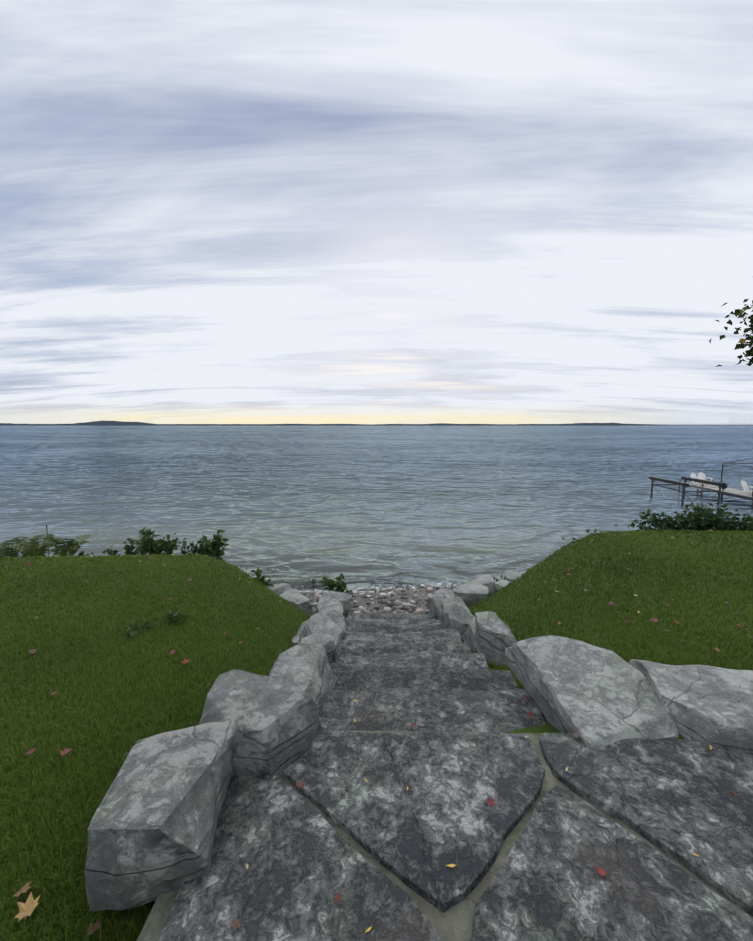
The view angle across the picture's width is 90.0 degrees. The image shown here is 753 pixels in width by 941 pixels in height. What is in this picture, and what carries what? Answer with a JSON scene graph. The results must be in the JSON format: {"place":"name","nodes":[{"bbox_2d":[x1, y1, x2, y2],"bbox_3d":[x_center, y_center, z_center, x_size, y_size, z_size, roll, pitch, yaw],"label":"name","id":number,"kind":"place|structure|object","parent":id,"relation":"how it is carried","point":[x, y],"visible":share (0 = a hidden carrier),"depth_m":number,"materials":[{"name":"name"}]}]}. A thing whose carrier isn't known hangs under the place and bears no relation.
{"place":"outdoors","nodes":[
{"label":"outdoors","id":0,"kind":"place"},
{"bbox_2d":[0,426,752,593],"bbox_3d":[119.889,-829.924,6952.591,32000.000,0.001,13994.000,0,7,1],"label":"lake water","id":1,"kind":"structure","parent":0,"point":[291,502],"depth_m":24.12,"materials":[{"name":"liquid"}]},
{"bbox_2d":[0,420,752,425],"bbox_3d":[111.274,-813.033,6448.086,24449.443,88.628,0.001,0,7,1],"label":"shore treeline","id":2,"kind":"object","parent":1,"relation":"on","point":[106,423],"visible":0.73,"depth_m":6470.63,"materials":[{"name":"plant"}]},
{"bbox_2d":[298,582,495,592],"bbox_3d":[0.107,2.902,9.499,28.071,0.001,0.954,0,7,-3],"label":"shore foam","id":3,"kind":"object","parent":1,"relation":"on","point":[383,588],"visible":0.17,"depth_m":9.38,"materials":[{"name":"white"}]},
{"bbox_2d":[649,477,727,505],"bbox_3d":[16.395,1.645,20.090,2.015,2.384,2.639,0,7,1],"label":"boat lift frame","id":4,"kind":"object","parent":1,"relation":"in","point":[723,485],"visible":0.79,"depth_m":19.54,"materials":[{"name":"grey metal"}]},
{"bbox_2d":[679,458,752,508],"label":"dock deck","id":5,"kind":"structure","parent":1,"relation":"on","point":[745,493],"depth_m":19.66,"materials":[{"name":"grey"}]},
{"bbox_2d":[0,527,752,940],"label":"lawn terrain","id":6,"kind":"structure","parent":0,"point":[362,600],"depth_m":3.36,"materials":[{"name":"green plant"}]},
{"bbox_2d":[0,537,32,557],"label":"shrub","id":7,"kind":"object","parent":6,"relation":"on","point":[6,552],"depth_m":6.45,"materials":[{"name":"green plant"}]},
{"bbox_2d":[4,534,55,557],"bbox_3d":[-5.779,1.359,6.410,0.675,0.406,0.729,0,7,1],"label":"shrub","id":8,"kind":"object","parent":6,"relation":"on","point":[26,549],"depth_m":6.40,"materials":[{"name":"green plant"}]},
{"bbox_2d":[41,534,93,556],"bbox_3d":[-5.268,1.359,6.421,0.704,0.403,0.610,-3,7,-23],"label":"shrub","id":9,"kind":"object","parent":6,"relation":"on","point":[72,550],"depth_m":6.42,"materials":[{"name":"green plant"}]},
{"bbox_2d":[49,536,93,557],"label":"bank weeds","id":10,"kind":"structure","parent":6,"relation":"on","point":[72,543],"depth_m":6.51,"materials":[{"name":"green plant"}]},
{"bbox_2d":[102,538,138,556],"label":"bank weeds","id":11,"kind":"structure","parent":6,"relation":"on","point":[127,547],"depth_m":6.73,"materials":[{"name":"green plant"}]},
{"bbox_2d":[122,621,155,637],"bbox_3d":[-2.148,1.420,3.355,0.191,0.147,0.264,5,8,34],"label":"weed","id":12,"kind":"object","parent":6,"relation":"on","point":[134,628],"depth_m":3.36,"materials":[{"name":"green plant"}]},
{"bbox_2d":[124,537,179,555],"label":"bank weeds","id":13,"kind":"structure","parent":6,"relation":"on","point":[137,541],"depth_m":6.61,"materials":[{"name":"green plant"}]},
{"bbox_2d":[135,527,177,555],"bbox_3d":[-3.823,1.321,6.540,0.686,0.745,0.508,-6,9,-43],"label":"shrub","id":14,"kind":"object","parent":6,"relation":"on","point":[148,543],"depth_m":6.46,"materials":[{"name":"green plant"}]},
{"bbox_2d":[163,610,188,623],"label":"weed","id":15,"kind":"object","parent":6,"relation":"on","point":[170,615],"depth_m":3.56,"materials":[{"name":"green plant"}]},
{"bbox_2d":[175,537,206,555],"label":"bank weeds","id":16,"kind":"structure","parent":6,"relation":"on","point":[196,549],"depth_m":6.69,"materials":[{"name":"green plant"}]},
{"bbox_2d":[199,529,228,560],"bbox_3d":[-3.008,1.415,6.825,0.674,0.728,0.427,6,9,39],"label":"shrub","id":17,"kind":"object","parent":6,"relation":"on","point":[212,548],"depth_m":6.73,"materials":[{"name":"green plant"}]},
{"bbox_2d":[251,568,272,585],"bbox_3d":[-2.469,2.197,7.482,0.834,0.755,0.427,0,7,1],"label":"shrub","id":18,"kind":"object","parent":6,"relation":"on","point":[262,578],"depth_m":7.41,"materials":[{"name":"green plant"}]},
{"bbox_2d":[266,583,290,594],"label":"rock","id":19,"kind":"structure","parent":6,"relation":"on","point":[280,588],"depth_m":7.47,"materials":[{"name":"grey stone"}]},
{"bbox_2d":[279,589,313,615],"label":"rock","id":20,"kind":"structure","parent":6,"relation":"on","point":[296,598],"depth_m":6.58,"materials":[{"name":"grey stone"}]},
{"bbox_2d":[269,644,336,704],"bbox_3d":[-0.555,1.573,2.737,0.423,0.315,0.555,2,20,10],"label":"boulder","id":21,"kind":"object","parent":6,"relation":"on","point":[307,668],"visible":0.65,"depth_m":2.76,"materials":[{"name":"stone"}]},
{"bbox_2d":[292,615,333,646],"bbox_3d":[-0.673,1.896,4.313,0.449,0.316,0.581,2,17,10],"label":"boulder","id":22,"kind":"object","parent":6,"relation":"on","point":[295,639],"visible":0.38,"depth_m":4.27,"materials":[{"name":"stone"}]},
{"bbox_2d":[310,578,316,589],"bbox_3d":[-1.528,2.843,9.155,0.139,0.465,0.139,-3,7,-21],"label":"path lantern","id":23,"kind":"object","parent":6,"relation":"on","point":[313,581],"visible":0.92,"depth_m":9.11,"materials":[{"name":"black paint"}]},
{"bbox_2d":[298,633,334,662],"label":"boulder","id":24,"kind":"object","parent":6,"relation":"on","point":[326,641],"visible":0.33,"depth_m":3.34,"materials":[{"name":"stone"}]},
{"bbox_2d":[299,619,341,660],"bbox_3d":[-0.592,1.774,3.825,0.500,0.326,0.403,-2,18,9],"label":"boulder","id":25,"kind":"object","parent":6,"relation":"on","point":[329,627],"visible":0.42,"depth_m":3.82,"materials":[{"name":"stone"}]},
{"bbox_2d":[316,598,331,612],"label":"boulder","id":26,"kind":"object","parent":6,"relation":"on","point":[322,603],"visible":0.23,"depth_m":5.87,"materials":[{"name":"stone"}]},
{"bbox_2d":[310,608,345,639],"bbox_3d":[-0.624,2.025,4.835,0.490,0.298,0.511,0,22,-10],"label":"boulder","id":27,"kind":"object","parent":6,"relation":"on","point":[336,616],"visible":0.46,"depth_m":4.83,"materials":[{"name":"stone"}]},
{"bbox_2d":[320,599,342,614],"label":"rock","id":28,"kind":"object","parent":6,"relation":"on","point":[336,604],"visible":0.29,"depth_m":5.41,"materials":[{"name":"stone"}]},
{"bbox_2d":[319,574,346,591],"bbox_3d":[-1.001,2.659,8.804,0.670,0.517,0.382,0,7,1],"label":"shrub","id":29,"kind":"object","parent":6,"relation":"on","point":[332,584],"depth_m":8.74,"materials":[{"name":"green plant"}]},
{"bbox_2d":[315,591,351,618],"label":"rock","id":30,"kind":"object","parent":6,"relation":"on","point":[344,599],"visible":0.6,"depth_m":6.41,"materials":[{"name":"stone"}]},
{"bbox_2d":[332,586,354,596],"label":"beach weeds","id":31,"kind":"object","parent":6,"relation":"on","point":[348,592],"depth_m":7.75,"materials":[{"name":"green plant"}]},
{"bbox_2d":[13,529,752,935],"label":"fallen leaves","id":32,"kind":"object","parent":6,"relation":"on","point":[27,907],"visible":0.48,"depth_m":1.47,"materials":[{"name":"brown plant"}]},
{"bbox_2d":[276,578,495,614],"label":"beach pebbles","id":33,"kind":"object","parent":6,"relation":"on","point":[398,606],"visible":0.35,"depth_m":7.99,"materials":[{"name":"grey gravel"}]},
{"bbox_2d":[346,612,433,619],"bbox_3d":[0.276,2.565,6.047,1.574,0.288,0.628,0,7,1],"label":"step","id":34,"kind":"object","parent":6,"relation":"on","point":[388,616],"visible":0.29,"depth_m":6.22,"materials":[{"name":"stone"}]},
{"bbox_2d":[345,618,440,624],"bbox_3d":[0.264,2.450,5.520,1.610,0.289,0.634,0,7,1],"label":"step","id":35,"kind":"object","parent":6,"relation":"on","point":[416,621],"visible":0.15,"depth_m":5.72,"materials":[{"name":"stone"}]},
{"bbox_2d":[345,621,442,633],"bbox_3d":[0.250,2.328,5.056,1.540,0.290,0.722,0,7,1],"label":"step","id":36,"kind":"object","parent":6,"relation":"on","point":[377,627],"visible":0.25,"depth_m":5.20,"materials":[{"name":"stone"}]},
{"bbox_2d":[343,629,461,644],"bbox_3d":[0.315,2.215,4.526,1.482,0.289,0.727,0,7,1],"label":"step","id":37,"kind":"object","parent":6,"relation":"on","point":[436,636],"visible":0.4,"depth_m":4.66,"materials":[{"name":"stone"}]},
{"bbox_2d":[341,640,471,656],"bbox_3d":[0.302,2.103,3.983,1.462,0.288,0.659,0,7,1],"label":"step","id":38,"kind":"object","parent":6,"relation":"on","point":[359,648],"visible":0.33,"depth_m":4.13,"materials":[{"name":"stone"}]},
{"bbox_2d":[332,651,488,669],"bbox_3d":[0.288,1.985,3.480,1.554,0.290,0.674,0,7,1],"label":"step","id":39,"kind":"object","parent":6,"relation":"on","point":[445,659],"visible":0.27,"depth_m":3.63,"materials":[{"name":"stone"}]},
{"bbox_2d":[329,663,518,691],"bbox_3d":[0.353,1.871,2.974,1.584,0.285,0.719,0,7,1],"label":"step","id":40,"kind":"object","parent":6,"relation":"on","point":[359,677],"visible":0.21,"depth_m":3.11,"materials":[{"name":"stone"}]},
{"bbox_2d":[317,688,546,732],"bbox_3d":[0.339,1.755,2.434,1.538,0.292,0.674,0,7,1],"label":"step","id":41,"kind":"object","parent":6,"relation":"on","point":[402,709],"visible":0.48,"depth_m":2.52,"materials":[{"name":"stone"}]},
{"bbox_2d":[432,599,443,619],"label":"boulder","id":42,"kind":"object","parent":6,"relation":"on","point":[435,606],"visible":0.33,"depth_m":6.10,"materials":[{"name":"stone"}]},
{"bbox_2d":[429,593,447,613],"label":"boulder","id":43,"kind":"object","parent":6,"relation":"on","point":[438,597],"visible":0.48,"depth_m":6.58,"materials":[{"name":"stone"}]},
{"bbox_2d":[427,589,455,608],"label":"rock","id":44,"kind":"structure","parent":6,"relation":"on","point":[449,594],"depth_m":6.98,"materials":[{"name":"grey stone"}]},
{"bbox_2d":[137,730,752,940],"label":"paving joints","id":45,"kind":"object","parent":6,"relation":"on","point":[454,923],"visible":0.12,"depth_m":1.43,"materials":[{"name":"grey concrete"}]},
{"bbox_2d":[84,721,235,910],"bbox_3d":[-0.887,1.433,1.609,0.506,0.366,0.502,-2,7,-13],"label":"boulder","id":46,"kind":"object","parent":45,"relation":"on","point":[151,829],"visible":0.92,"depth_m":1.45,"materials":[{"name":"stone"}]},
{"bbox_2d":[199,669,321,779],"bbox_3d":[-0.625,1.377,2.022,0.608,0.365,0.430,1,7,6],"label":"boulder","id":47,"kind":"object","parent":45,"relation":"on","point":[276,719],"visible":0.6,"depth_m":1.94,"materials":[{"name":"stone"}]},
{"bbox_2d":[157,730,752,940],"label":"landing flagstones","id":48,"kind":"object","parent":45,"relation":"on","point":[678,801],"visible":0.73,"depth_m":1.55,"materials":[{"name":"grey stone"}]},
{"bbox_2d":[437,597,470,619],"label":"rock","id":49,"kind":"object","parent":6,"relation":"on","point":[447,603],"visible":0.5,"depth_m":5.82,"materials":[{"name":"stone"}]},
{"bbox_2d":[440,602,474,638],"bbox_3d":[1.150,2.095,5.095,0.440,0.317,0.631,2,23,-7],"label":"rock","id":50,"kind":"object","parent":6,"relation":"on","point":[457,616],"visible":0.52,"depth_m":5.06,"materials":[{"name":"stone"}]},
{"bbox_2d":[462,617,477,652],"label":"rock","id":51,"kind":"object","parent":6,"relation":"on","point":[468,636],"visible":0.12,"depth_m":4.36,"materials":[{"name":"stone"}]},
{"bbox_2d":[452,581,488,605],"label":"rock","id":52,"kind":"structure","parent":6,"relation":"on","point":[471,593],"depth_m":7.42,"materials":[{"name":"grey stone"}]},
{"bbox_2d":[467,574,495,596],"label":"rock","id":53,"kind":"structure","parent":6,"relation":"on","point":[487,580],"depth_m":8.04,"materials":[{"name":"grey stone"}]},
{"bbox_2d":[474,611,516,665],"bbox_3d":[1.244,1.788,3.856,0.399,0.367,0.632,-1,16,1],"label":"boulder","id":54,"kind":"object","parent":6,"relation":"on","point":[494,638],"visible":0.52,"depth_m":3.83,"materials":[{"name":"stone"}]},
{"bbox_2d":[495,579,510,592],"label":"rock","id":55,"kind":"structure","parent":6,"relation":"on","point":[500,584],"depth_m":8.47,"materials":[{"name":"grey stone"}]},
{"bbox_2d":[504,570,523,581],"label":"rock","id":56,"kind":"structure","parent":6,"relation":"on","point":[510,575],"depth_m":9.16,"materials":[{"name":"grey stone"}]},
{"bbox_2d":[562,529,601,546],"bbox_3d":[4.930,1.723,8.624,2.159,0.817,0.994,-3,8,-26],"label":"bank shrub","id":57,"kind":"object","parent":6,"relation":"on","point":[586,535],"visible":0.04,"depth_m":8.56,"materials":[{"name":"green plant"}]},
{"bbox_2d":[505,635,678,750],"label":"boulder","id":58,"kind":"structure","parent":6,"relation":"on","point":[595,697],"depth_m":2.38,"materials":[{"name":"stone"}]},
{"bbox_2d":[614,501,752,532],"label":"bank shrub","id":59,"kind":"object","parent":6,"relation":"on","point":[703,520],"visible":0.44,"depth_m":7.71,"materials":[{"name":"green plant"}]},
{"bbox_2d":[629,659,752,749],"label":"boulder","id":60,"kind":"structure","parent":6,"relation":"on","point":[694,699],"depth_m":2.21,"materials":[{"name":"stone"}]},
{"bbox_2d":[709,299,752,366],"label":"tree","id":61,"kind":"object","parent":6,"relation":"on","point":[740,313],"visible":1,"depth_m":6.87,"materials":[{"name":"green plant"}]},
{"bbox_2d":[727,513,752,531],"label":"bank shrub","id":62,"kind":"object","parent":6,"relation":"on","point":[743,526],"visible":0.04,"depth_m":8.18,"materials":[{"name":"green plant"}]},
{"bbox_2d":[0,0,752,424],"label":"sky","id":63,"kind":"structure","parent":0,"point":[371,212],"materials":[{"name":"white"}]}
]}

